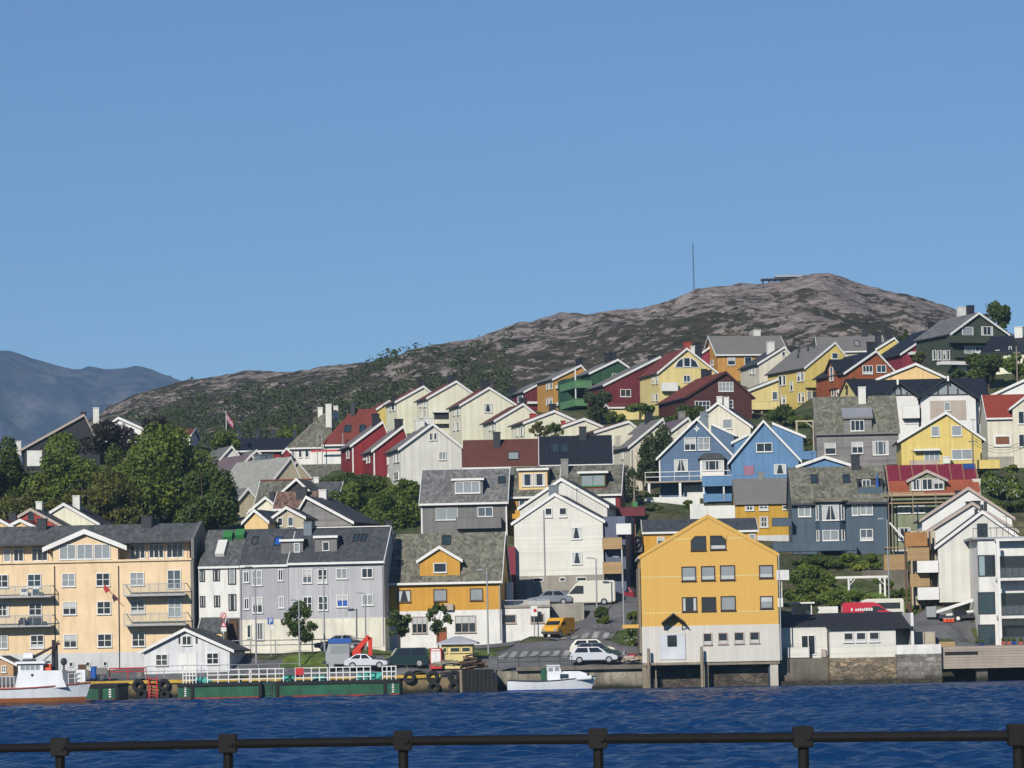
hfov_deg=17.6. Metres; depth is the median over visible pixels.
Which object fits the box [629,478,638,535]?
utility pole
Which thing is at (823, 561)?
hedge
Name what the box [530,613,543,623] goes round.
window
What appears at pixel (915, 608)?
lawn
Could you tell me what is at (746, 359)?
window
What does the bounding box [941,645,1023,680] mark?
timber quay
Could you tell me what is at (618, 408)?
yellow outhouse
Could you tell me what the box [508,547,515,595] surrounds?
wooden shed
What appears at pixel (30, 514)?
window
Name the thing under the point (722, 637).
window
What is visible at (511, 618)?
window
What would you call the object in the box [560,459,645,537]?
semi detached house
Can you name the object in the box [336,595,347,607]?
window
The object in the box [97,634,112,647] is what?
window
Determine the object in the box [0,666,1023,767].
water
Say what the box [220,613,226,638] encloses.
traffic sign
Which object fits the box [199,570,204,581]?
window
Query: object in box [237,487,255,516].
old town house
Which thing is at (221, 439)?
tree
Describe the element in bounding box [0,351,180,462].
mountain
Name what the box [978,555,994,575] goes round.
window
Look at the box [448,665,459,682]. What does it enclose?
tyre fender
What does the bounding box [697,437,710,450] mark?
window
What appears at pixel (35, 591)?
balcony seat
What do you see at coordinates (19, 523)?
gabled house
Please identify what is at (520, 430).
cream house
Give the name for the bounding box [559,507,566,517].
window
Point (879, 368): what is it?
window
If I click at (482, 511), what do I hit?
window
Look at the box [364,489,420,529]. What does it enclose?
thicket
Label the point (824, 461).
blue house
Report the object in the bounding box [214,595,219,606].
window
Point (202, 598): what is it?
window
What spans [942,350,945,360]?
window
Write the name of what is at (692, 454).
dusty blue house
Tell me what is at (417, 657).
car
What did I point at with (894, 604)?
van
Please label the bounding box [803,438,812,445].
shrub
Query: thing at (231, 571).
window
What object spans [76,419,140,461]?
tree
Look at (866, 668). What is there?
quay wall
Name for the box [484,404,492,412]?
window
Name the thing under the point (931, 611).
boom lift
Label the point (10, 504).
tree
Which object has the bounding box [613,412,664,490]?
white dormer house
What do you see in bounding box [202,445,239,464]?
old town house
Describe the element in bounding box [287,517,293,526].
window
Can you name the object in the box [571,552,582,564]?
window
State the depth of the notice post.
320.14 m
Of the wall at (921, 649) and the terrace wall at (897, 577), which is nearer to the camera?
the wall at (921, 649)
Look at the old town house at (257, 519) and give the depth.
341.71 m
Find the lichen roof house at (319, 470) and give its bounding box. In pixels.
[301,464,340,480]
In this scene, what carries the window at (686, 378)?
in the pale yellow house at (665, 376)
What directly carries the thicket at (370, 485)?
on the ground at (803, 409)
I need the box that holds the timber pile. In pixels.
[431,660,459,666]
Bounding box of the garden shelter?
[788,602,814,614]
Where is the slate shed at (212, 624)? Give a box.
[198,617,228,638]
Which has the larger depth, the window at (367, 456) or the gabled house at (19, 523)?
the window at (367, 456)
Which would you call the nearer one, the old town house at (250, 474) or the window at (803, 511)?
the window at (803, 511)
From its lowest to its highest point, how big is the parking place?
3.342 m
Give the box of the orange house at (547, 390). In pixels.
[534,358,585,412]
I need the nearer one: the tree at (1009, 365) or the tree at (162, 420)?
the tree at (162, 420)
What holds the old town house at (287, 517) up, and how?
on the ground at (803, 409)
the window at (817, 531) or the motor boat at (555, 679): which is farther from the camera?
the window at (817, 531)
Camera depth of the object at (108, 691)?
286.84 m
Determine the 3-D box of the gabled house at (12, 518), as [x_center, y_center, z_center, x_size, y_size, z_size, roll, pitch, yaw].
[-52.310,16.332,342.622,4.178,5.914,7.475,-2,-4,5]
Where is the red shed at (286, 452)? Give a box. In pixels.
[280,447,291,457]
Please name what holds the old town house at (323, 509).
on the ground at (803, 409)
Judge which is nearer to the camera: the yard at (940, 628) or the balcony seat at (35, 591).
the yard at (940, 628)
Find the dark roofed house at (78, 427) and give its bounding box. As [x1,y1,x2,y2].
[15,407,101,470]
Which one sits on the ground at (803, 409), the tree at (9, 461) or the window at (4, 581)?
the tree at (9, 461)
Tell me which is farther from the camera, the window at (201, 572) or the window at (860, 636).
the window at (201, 572)
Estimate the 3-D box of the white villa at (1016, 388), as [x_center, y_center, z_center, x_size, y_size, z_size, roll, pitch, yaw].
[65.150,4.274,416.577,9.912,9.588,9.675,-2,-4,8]
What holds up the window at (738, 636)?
in the warehouse
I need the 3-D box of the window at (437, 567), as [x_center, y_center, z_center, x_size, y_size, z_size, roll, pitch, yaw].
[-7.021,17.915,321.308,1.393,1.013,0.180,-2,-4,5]
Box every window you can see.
[0,574,8,587]
[0,603,8,616]
[0,635,7,648]
[1,665,6,672]
[3,548,10,561]
[13,548,24,561]
[27,574,40,587]
[28,511,33,520]
[29,602,42,615]
[30,635,44,648]
[32,548,47,560]
[59,544,75,559]
[62,573,74,586]
[62,602,76,615]
[63,634,76,647]
[76,544,92,559]
[93,544,110,559]
[95,573,110,586]
[97,601,111,614]
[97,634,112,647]
[130,544,145,558]
[130,572,144,585]
[130,600,144,614]
[132,633,145,646]
[149,544,164,558]
[155,654,167,666]
[166,543,183,558]
[167,570,180,588]
[168,598,181,616]
[182,636,191,645]
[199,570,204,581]
[200,596,204,606]
[206,652,219,664]
[213,570,219,580]
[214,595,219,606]
[228,568,235,584]
[228,594,235,610]
[243,571,248,582]
[243,598,249,609]
[246,624,251,638]
[252,570,262,585]
[252,597,262,613]
[257,622,263,639]
[277,518,282,526]
[278,569,282,580]
[278,596,284,608]
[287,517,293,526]
[291,449,294,457]
[294,543,299,552]
[298,449,301,457]
[302,569,312,583]
[303,596,312,610]
[305,449,308,457]
[317,569,327,583]
[318,596,328,610]
[322,541,329,550]
[336,568,347,579]
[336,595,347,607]
[361,568,372,578]
[361,594,373,605]
[366,455,369,463]
[393,452,395,462]
[393,471,398,480]
[396,451,398,462]
[397,590,411,602]
[411,616,427,633]
[433,563,446,572]
[433,589,447,601]
[435,508,457,520]
[438,452,445,460]
[442,647,446,653]
[450,647,459,652]
[455,481,480,493]
[455,615,476,632]
[461,647,470,652]
[470,588,483,600]
[477,507,493,516]
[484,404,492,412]
[503,614,516,623]
[517,499,526,507]
[522,473,533,486]
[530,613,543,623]
[533,578,543,581]
[534,473,544,486]
[544,508,552,517]
[549,382,552,389]
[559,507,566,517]
[559,577,565,581]
[570,527,581,539]
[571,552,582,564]
[576,577,586,580]
[581,474,604,486]
[620,389,630,396]
[657,537,664,543]
[674,358,683,367]
[674,459,687,470]
[681,566,696,581]
[682,597,697,611]
[683,358,690,366]
[683,375,690,382]
[684,437,696,450]
[690,357,699,367]
[690,536,706,550]
[695,401,709,410]
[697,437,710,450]
[701,566,715,580]
[701,597,716,611]
[702,460,722,470]
[703,633,711,644]
[710,535,726,549]
[718,382,733,391]
[718,632,727,644]
[720,565,735,580]
[720,596,735,610]
[722,419,732,428]
[727,357,735,365]
[734,632,743,643]
[744,357,751,364]
[745,504,754,510]
[749,534,755,539]
[749,632,759,643]
[756,443,772,452]
[759,504,768,510]
[759,516,768,527]
[759,565,773,578]
[760,596,773,608]
[772,392,777,399]
[774,464,785,473]
[778,375,781,385]
[782,375,785,385]
[782,395,785,403]
[789,381,792,391]
[798,393,800,402]
[798,506,810,516]
[800,372,804,381]
[801,392,804,402]
[801,635,815,654]
[807,391,811,400]
[815,505,818,520]
[816,530,819,540]
[822,505,839,520]
[822,530,839,540]
[824,443,836,454]
[829,367,833,381]
[832,353,837,358]
[841,505,844,519]
[841,530,845,540]
[843,632,853,642]
[850,420,863,431]
[851,442,863,453]
[852,504,858,515]
[856,632,866,642]
[859,504,872,515]
[860,529,873,540]
[862,365,872,373]
[862,479,870,485]
[869,632,879,642]
[872,441,888,455]
[876,365,885,372]
[898,506,910,513]
[898,527,909,540]
[911,479,921,490]
[912,505,925,513]
[922,478,932,490]
[924,451,939,459]
[931,426,939,436]
[932,350,936,360]
[933,479,943,489]
[937,350,941,360]
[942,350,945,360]
[944,402,950,411]
[946,350,949,360]
[951,425,961,436]
[951,449,971,459]
[962,327,972,334]
[964,346,979,353]
[975,346,983,352]
[977,523,987,536]
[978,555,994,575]
[978,592,994,613]
[978,624,994,644]
[981,326,993,335]
[993,434,1011,446]
[1018,411,1023,424]
[1018,434,1023,447]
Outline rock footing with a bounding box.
[781,678,942,684]
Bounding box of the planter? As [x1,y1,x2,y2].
[939,638,955,646]
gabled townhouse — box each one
[904,502,1017,612]
[913,487,1015,530]
[926,501,1019,542]
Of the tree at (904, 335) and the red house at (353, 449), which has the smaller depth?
the red house at (353, 449)
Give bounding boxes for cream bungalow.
[980,326,1023,374]
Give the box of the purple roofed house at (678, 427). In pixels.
[665,411,691,439]
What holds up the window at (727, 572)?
in the warehouse
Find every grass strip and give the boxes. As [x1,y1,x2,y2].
[350,649,497,655]
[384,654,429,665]
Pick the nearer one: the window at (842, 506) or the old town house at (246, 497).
the window at (842, 506)
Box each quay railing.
[0,724,1023,767]
[146,663,299,678]
[497,656,571,666]
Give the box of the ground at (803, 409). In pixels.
[9,367,1023,685]
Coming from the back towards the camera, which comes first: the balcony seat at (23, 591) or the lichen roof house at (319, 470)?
the lichen roof house at (319, 470)
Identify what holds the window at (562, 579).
in the white house at (558, 538)
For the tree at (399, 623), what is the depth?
311.99 m
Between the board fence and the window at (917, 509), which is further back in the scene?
the window at (917, 509)
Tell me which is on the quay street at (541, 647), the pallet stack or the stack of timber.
the pallet stack
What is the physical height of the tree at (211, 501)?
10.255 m
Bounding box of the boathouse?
[138,628,249,678]
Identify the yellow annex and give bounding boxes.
[747,378,781,412]
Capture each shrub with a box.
[593,606,609,623]
[604,410,625,423]
[623,624,637,645]
[625,611,636,620]
[638,491,655,498]
[646,504,663,511]
[657,511,681,514]
[682,499,692,512]
[778,570,818,606]
[786,416,807,427]
[796,563,837,591]
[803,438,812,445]
[804,414,811,423]
[816,587,855,611]
[834,552,869,570]
[840,590,872,602]
[864,553,882,568]
[872,578,894,589]
[872,596,887,598]
[887,588,909,598]
[949,368,966,377]
[980,470,998,484]
[981,473,1023,499]
[990,499,1004,508]
[1001,464,1018,472]
[1004,500,1023,512]
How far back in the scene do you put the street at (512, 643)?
314.62 m
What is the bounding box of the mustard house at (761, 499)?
[732,472,788,540]
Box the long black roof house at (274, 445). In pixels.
[234,430,297,458]
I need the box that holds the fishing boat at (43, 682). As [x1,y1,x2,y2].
[0,640,90,705]
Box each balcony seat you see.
[18,617,25,625]
[20,588,28,595]
[26,617,42,624]
[31,588,39,595]
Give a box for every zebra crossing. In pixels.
[498,650,569,658]
[561,631,609,638]
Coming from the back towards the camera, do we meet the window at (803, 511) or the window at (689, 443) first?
the window at (689, 443)
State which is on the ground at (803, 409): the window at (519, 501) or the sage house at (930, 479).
the sage house at (930, 479)
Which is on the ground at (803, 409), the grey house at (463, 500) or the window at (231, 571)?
the grey house at (463, 500)
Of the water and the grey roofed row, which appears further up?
the grey roofed row
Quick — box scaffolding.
[884,492,954,553]
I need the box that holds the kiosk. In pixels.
[436,636,479,668]
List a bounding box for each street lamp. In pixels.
[244,566,256,663]
[288,599,300,665]
[313,567,325,651]
[355,592,366,649]
[477,569,488,655]
[586,557,597,618]
[613,556,624,629]
[877,518,889,598]
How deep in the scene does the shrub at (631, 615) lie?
314.77 m
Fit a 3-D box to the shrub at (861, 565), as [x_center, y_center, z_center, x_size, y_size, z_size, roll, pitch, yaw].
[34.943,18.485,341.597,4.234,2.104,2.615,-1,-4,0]
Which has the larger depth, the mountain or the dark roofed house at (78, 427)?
the mountain
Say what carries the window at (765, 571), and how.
in the warehouse
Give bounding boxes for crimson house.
[702,347,709,364]
[881,322,934,370]
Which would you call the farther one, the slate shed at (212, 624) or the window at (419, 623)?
the window at (419, 623)
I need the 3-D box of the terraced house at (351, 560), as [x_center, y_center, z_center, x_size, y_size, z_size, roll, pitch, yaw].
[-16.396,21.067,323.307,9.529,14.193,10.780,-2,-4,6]
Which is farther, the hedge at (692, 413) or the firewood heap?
the hedge at (692, 413)
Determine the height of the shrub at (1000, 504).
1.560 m
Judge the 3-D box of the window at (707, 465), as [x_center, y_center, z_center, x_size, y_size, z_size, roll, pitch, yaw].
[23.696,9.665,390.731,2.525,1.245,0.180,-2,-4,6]
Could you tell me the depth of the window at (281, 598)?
318.89 m
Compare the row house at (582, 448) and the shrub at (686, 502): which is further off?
the row house at (582, 448)
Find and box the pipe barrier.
[109,667,146,679]
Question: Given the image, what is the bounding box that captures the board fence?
[884,554,904,569]
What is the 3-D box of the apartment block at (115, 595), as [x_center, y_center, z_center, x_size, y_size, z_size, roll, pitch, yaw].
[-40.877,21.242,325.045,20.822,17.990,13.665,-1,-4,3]
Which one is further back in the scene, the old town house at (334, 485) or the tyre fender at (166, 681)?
the old town house at (334, 485)
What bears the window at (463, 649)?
in the kiosk
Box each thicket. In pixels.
[319,471,355,481]
[328,480,370,515]
[342,473,387,501]
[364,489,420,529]
[388,478,419,504]
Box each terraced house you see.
[198,529,258,644]
[239,522,312,652]
[287,525,394,651]
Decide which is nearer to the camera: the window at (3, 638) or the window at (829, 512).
the window at (3, 638)
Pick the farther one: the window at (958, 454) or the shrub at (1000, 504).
the window at (958, 454)
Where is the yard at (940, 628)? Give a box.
[913,607,977,649]
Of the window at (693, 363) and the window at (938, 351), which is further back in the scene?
the window at (938, 351)
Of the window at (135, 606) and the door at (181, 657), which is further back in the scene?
the window at (135, 606)
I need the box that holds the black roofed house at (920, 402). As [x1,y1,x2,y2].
[862,367,988,438]
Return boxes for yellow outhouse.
[604,403,648,419]
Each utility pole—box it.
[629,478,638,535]
[968,434,976,462]
[1013,346,1019,381]
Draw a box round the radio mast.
[692,243,694,289]
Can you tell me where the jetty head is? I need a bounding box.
[459,669,497,691]
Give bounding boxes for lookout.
[760,275,801,283]
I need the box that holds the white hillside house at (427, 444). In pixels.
[383,417,462,484]
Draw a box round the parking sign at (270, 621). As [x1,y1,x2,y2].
[268,618,273,639]
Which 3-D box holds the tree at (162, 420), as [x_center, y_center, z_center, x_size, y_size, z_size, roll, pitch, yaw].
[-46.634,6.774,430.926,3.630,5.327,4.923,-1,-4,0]
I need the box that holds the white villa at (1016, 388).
[991,379,1023,394]
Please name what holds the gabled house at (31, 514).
on the ground at (803, 409)
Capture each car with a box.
[314,635,361,649]
[344,654,389,668]
[380,647,429,667]
[525,590,572,603]
[570,639,615,652]
[570,647,617,663]
[577,643,620,655]
[621,587,636,596]
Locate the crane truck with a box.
[322,635,374,669]
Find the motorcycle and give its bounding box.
[619,649,639,663]
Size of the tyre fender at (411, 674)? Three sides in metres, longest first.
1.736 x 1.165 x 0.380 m
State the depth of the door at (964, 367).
469.91 m
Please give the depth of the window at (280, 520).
343.80 m
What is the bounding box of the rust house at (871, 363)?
[812,342,894,396]
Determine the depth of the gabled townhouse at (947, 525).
324.67 m
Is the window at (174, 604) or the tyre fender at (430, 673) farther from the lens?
the window at (174, 604)
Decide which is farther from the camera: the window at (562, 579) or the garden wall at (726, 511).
the garden wall at (726, 511)
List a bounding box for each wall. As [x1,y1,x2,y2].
[0,677,459,697]
[497,669,642,690]
[551,603,583,621]
[645,496,699,504]
[690,504,703,518]
[704,505,734,517]
[778,658,828,684]
[818,606,837,612]
[828,657,896,679]
[861,570,907,589]
[895,654,941,678]
[896,644,940,653]
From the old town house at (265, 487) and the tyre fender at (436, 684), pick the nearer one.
the tyre fender at (436, 684)
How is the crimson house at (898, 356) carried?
on the ground at (803, 409)
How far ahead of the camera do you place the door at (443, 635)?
320.53 m
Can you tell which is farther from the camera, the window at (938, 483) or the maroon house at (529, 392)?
the maroon house at (529, 392)
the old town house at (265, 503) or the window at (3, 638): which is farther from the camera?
the old town house at (265, 503)
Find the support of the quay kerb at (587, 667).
on the quay wall at (616, 678)
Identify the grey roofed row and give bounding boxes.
[813,330,883,355]
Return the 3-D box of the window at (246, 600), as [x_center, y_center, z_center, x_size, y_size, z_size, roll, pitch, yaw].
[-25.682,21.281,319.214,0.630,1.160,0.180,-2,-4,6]
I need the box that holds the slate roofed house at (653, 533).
[640,517,758,552]
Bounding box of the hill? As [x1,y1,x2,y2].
[88,273,1014,449]
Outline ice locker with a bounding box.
[430,648,441,668]
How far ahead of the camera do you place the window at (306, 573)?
318.81 m
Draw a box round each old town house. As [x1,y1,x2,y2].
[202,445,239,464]
[202,454,253,475]
[226,454,300,495]
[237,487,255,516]
[239,449,261,455]
[241,509,278,528]
[246,492,275,514]
[254,478,313,504]
[271,506,317,528]
[272,487,328,511]
[281,478,318,491]
[294,461,311,478]
[298,489,382,527]
[313,477,343,495]
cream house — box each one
[371,400,389,426]
[383,380,430,433]
[413,375,472,434]
[446,380,517,445]
[479,398,537,439]
[508,404,575,438]
[548,418,603,435]
[576,420,636,445]
[687,396,756,437]
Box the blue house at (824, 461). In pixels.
[794,455,850,467]
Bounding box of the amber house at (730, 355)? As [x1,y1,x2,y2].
[703,330,785,380]
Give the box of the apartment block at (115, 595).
[0,508,206,670]
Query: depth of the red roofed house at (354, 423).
433.94 m
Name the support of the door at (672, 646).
in the warehouse
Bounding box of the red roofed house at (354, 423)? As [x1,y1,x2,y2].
[311,402,380,463]
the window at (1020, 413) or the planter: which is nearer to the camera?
the planter
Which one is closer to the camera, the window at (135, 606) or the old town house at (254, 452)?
the window at (135, 606)
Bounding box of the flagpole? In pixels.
[226,415,232,427]
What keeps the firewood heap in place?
on the quay street at (541, 647)
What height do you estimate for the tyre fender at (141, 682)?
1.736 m
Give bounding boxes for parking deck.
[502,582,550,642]
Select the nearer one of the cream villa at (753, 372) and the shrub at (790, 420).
the shrub at (790, 420)
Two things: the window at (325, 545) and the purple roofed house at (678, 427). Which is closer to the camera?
the window at (325, 545)
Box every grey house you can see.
[419,468,510,534]
[772,453,888,554]
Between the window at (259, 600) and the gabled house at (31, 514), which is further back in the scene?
the gabled house at (31, 514)
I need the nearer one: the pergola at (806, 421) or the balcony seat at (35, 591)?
the balcony seat at (35, 591)
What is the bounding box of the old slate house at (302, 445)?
[287,404,338,464]
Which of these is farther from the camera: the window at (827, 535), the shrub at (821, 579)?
the window at (827, 535)
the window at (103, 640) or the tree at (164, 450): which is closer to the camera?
the window at (103, 640)
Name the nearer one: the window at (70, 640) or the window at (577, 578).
the window at (70, 640)
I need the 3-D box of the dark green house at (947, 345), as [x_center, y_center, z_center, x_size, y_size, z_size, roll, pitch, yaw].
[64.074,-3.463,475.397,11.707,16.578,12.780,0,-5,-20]
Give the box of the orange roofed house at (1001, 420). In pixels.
[978,394,1023,467]
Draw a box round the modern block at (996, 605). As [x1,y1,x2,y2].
[963,527,1023,644]
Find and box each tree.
[0,436,21,500]
[0,485,61,519]
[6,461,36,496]
[13,431,103,507]
[60,467,147,523]
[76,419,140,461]
[100,443,135,479]
[102,421,221,523]
[140,415,166,435]
[172,466,239,531]
[209,427,240,450]
[276,423,300,437]
[280,600,317,653]
[386,609,411,647]
[426,602,453,647]
[529,421,550,437]
[546,422,563,435]
[583,389,612,422]
[624,465,639,501]
[625,402,654,420]
[764,404,795,425]
[899,329,908,340]
[911,351,925,364]
[965,352,1005,388]
[983,300,1010,331]
[1000,353,1023,381]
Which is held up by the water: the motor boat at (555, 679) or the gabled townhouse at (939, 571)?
the motor boat at (555, 679)
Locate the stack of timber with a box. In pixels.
[458,653,487,668]
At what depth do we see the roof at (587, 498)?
342.30 m
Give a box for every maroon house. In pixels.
[506,381,538,411]
[584,355,660,409]
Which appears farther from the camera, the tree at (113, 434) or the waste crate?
the tree at (113, 434)
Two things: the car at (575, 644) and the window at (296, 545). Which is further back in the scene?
the window at (296, 545)
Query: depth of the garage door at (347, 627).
318.04 m
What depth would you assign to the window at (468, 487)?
350.41 m
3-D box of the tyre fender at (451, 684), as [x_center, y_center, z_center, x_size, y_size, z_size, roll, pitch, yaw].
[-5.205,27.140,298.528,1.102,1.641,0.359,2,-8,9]
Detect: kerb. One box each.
[80,674,439,683]
[516,664,642,670]
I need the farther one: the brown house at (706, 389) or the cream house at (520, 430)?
the brown house at (706, 389)
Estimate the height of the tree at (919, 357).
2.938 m
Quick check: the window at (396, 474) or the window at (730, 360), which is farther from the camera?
the window at (730, 360)
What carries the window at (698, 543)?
in the warehouse
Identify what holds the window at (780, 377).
in the tall yellow house at (796, 371)
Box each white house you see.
[511,485,634,599]
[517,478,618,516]
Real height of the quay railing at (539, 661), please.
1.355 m
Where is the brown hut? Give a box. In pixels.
[0,655,19,675]
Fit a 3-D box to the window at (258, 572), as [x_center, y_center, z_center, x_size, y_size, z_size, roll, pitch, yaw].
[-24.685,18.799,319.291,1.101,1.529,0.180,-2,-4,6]
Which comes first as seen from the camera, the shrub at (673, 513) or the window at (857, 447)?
the shrub at (673, 513)
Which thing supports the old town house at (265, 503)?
on the ground at (803, 409)
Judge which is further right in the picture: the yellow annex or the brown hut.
the yellow annex
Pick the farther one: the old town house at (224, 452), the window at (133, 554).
the old town house at (224, 452)
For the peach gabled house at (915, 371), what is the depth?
430.98 m
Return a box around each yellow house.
[636,342,718,415]
[764,342,846,409]
[837,379,874,396]
[874,330,898,353]
[892,411,999,471]
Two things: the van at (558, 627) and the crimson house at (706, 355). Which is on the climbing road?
the van at (558, 627)
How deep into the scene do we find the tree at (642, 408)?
448.74 m
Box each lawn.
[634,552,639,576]
[834,584,924,614]
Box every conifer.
[635,443,655,490]
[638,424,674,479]
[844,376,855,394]
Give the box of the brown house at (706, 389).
[655,369,755,419]
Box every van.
[541,617,574,636]
[566,580,614,604]
[841,602,890,612]
[860,598,903,612]
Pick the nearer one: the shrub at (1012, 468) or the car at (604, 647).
the car at (604, 647)
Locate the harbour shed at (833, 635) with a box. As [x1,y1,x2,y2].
[779,612,913,658]
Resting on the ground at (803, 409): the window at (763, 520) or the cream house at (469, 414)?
the cream house at (469, 414)
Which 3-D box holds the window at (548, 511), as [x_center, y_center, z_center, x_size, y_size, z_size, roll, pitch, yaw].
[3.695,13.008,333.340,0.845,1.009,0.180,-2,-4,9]
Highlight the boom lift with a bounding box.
[925,599,974,621]
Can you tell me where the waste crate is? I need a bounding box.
[914,632,934,644]
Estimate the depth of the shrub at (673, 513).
371.72 m
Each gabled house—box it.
[0,513,17,526]
[10,519,36,526]
[17,501,69,525]
[48,495,112,524]
[875,363,946,379]
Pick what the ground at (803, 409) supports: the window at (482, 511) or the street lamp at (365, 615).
the street lamp at (365, 615)
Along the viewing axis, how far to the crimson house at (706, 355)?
506.80 m
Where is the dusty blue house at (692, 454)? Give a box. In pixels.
[645,411,738,497]
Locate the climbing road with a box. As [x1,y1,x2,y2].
[540,539,641,647]
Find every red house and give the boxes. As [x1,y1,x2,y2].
[337,414,387,474]
[360,419,406,477]
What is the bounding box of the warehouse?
[622,514,788,687]
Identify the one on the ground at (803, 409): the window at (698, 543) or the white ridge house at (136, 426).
the white ridge house at (136, 426)
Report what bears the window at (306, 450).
in the old slate house at (302, 445)
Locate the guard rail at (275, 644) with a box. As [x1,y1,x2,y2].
[230,638,364,653]
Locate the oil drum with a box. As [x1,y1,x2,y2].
[91,666,96,677]
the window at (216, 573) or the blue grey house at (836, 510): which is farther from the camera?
the blue grey house at (836, 510)
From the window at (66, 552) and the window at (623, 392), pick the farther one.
the window at (623, 392)
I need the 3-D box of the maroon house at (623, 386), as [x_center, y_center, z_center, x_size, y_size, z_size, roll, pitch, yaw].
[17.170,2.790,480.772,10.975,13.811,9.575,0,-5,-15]
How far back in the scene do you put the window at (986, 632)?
308.03 m
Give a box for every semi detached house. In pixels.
[507,466,560,535]
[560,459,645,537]
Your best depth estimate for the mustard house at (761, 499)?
363.91 m
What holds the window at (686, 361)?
in the pale yellow house at (665, 376)
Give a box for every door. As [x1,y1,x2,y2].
[177,652,187,672]
[186,652,196,672]
[229,620,236,639]
[333,621,355,637]
[357,621,379,647]
[436,627,446,642]
[660,633,685,659]
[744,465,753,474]
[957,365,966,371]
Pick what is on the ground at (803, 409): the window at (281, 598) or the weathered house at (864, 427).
the weathered house at (864, 427)
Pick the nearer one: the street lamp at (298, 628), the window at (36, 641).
the street lamp at (298, 628)
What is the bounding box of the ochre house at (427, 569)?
[385,521,510,674]
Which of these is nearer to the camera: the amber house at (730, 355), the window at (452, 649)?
the window at (452, 649)
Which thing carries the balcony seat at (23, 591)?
on the apartment block at (115, 595)
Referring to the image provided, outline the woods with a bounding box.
[90,291,902,447]
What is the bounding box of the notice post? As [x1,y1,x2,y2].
[531,606,536,635]
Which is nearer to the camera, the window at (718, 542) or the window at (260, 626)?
the window at (718, 542)
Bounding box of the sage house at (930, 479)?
[885,451,980,553]
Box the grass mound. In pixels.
[280,651,341,669]
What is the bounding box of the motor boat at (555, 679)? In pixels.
[507,665,595,691]
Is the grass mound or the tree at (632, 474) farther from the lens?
the tree at (632, 474)
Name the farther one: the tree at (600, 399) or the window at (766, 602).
the tree at (600, 399)
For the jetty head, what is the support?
in the water
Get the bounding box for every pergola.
[795,420,813,450]
[835,575,887,595]
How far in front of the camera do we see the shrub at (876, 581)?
328.87 m
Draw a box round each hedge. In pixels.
[664,404,704,421]
[787,554,843,569]
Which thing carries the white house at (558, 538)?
on the ground at (803, 409)
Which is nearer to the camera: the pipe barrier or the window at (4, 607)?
the pipe barrier
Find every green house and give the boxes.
[558,352,628,411]
[912,305,1009,376]
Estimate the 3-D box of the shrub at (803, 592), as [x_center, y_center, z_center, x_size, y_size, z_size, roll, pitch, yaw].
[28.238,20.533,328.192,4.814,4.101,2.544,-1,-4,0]
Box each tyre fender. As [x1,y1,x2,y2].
[132,675,144,691]
[136,684,147,697]
[158,673,170,690]
[160,685,169,697]
[403,665,415,683]
[426,665,438,682]
[428,677,439,691]
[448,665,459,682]
[448,675,459,691]
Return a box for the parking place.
[562,590,636,611]
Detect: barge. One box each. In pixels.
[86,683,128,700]
[177,665,403,698]
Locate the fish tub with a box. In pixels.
[96,668,107,677]
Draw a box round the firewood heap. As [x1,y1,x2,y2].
[623,655,641,661]
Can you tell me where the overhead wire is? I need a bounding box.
[973,437,1022,452]
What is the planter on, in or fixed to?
on the timber quay
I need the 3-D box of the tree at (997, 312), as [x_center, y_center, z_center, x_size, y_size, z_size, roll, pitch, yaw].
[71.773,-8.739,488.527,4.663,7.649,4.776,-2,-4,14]
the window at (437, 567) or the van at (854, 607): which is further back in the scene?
the window at (437, 567)
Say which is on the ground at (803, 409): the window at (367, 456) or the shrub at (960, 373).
the shrub at (960, 373)
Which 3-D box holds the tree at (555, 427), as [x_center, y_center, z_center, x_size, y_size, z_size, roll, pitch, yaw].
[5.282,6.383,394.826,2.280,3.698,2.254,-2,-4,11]
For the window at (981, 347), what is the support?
in the dark green house at (947, 345)
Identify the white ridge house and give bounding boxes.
[105,417,148,455]
[181,428,200,446]
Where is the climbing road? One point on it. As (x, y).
(591, 626)
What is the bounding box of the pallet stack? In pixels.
[75,664,88,676]
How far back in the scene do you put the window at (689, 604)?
297.24 m
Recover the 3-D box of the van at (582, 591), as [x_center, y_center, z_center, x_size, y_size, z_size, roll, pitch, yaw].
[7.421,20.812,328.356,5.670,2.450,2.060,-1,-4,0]
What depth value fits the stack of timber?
297.13 m
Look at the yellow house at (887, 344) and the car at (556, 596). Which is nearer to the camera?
the car at (556, 596)
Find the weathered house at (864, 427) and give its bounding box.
[811,386,899,465]
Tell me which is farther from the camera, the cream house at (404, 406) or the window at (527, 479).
the cream house at (404, 406)
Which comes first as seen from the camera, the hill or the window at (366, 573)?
the window at (366, 573)
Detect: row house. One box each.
[462,432,539,468]
[538,426,613,465]
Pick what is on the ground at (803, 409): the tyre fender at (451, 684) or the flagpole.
the flagpole
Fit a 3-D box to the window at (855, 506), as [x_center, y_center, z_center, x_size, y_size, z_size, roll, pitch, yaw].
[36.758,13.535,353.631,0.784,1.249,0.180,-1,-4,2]
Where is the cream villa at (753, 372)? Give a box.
[737,342,789,387]
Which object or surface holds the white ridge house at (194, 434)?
on the ground at (803, 409)
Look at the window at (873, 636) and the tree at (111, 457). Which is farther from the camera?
the tree at (111, 457)
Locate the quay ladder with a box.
[148,676,157,697]
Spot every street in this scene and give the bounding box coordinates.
[0,640,641,685]
[245,640,519,653]
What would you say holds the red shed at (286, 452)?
on the ground at (803, 409)
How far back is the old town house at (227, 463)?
424.04 m

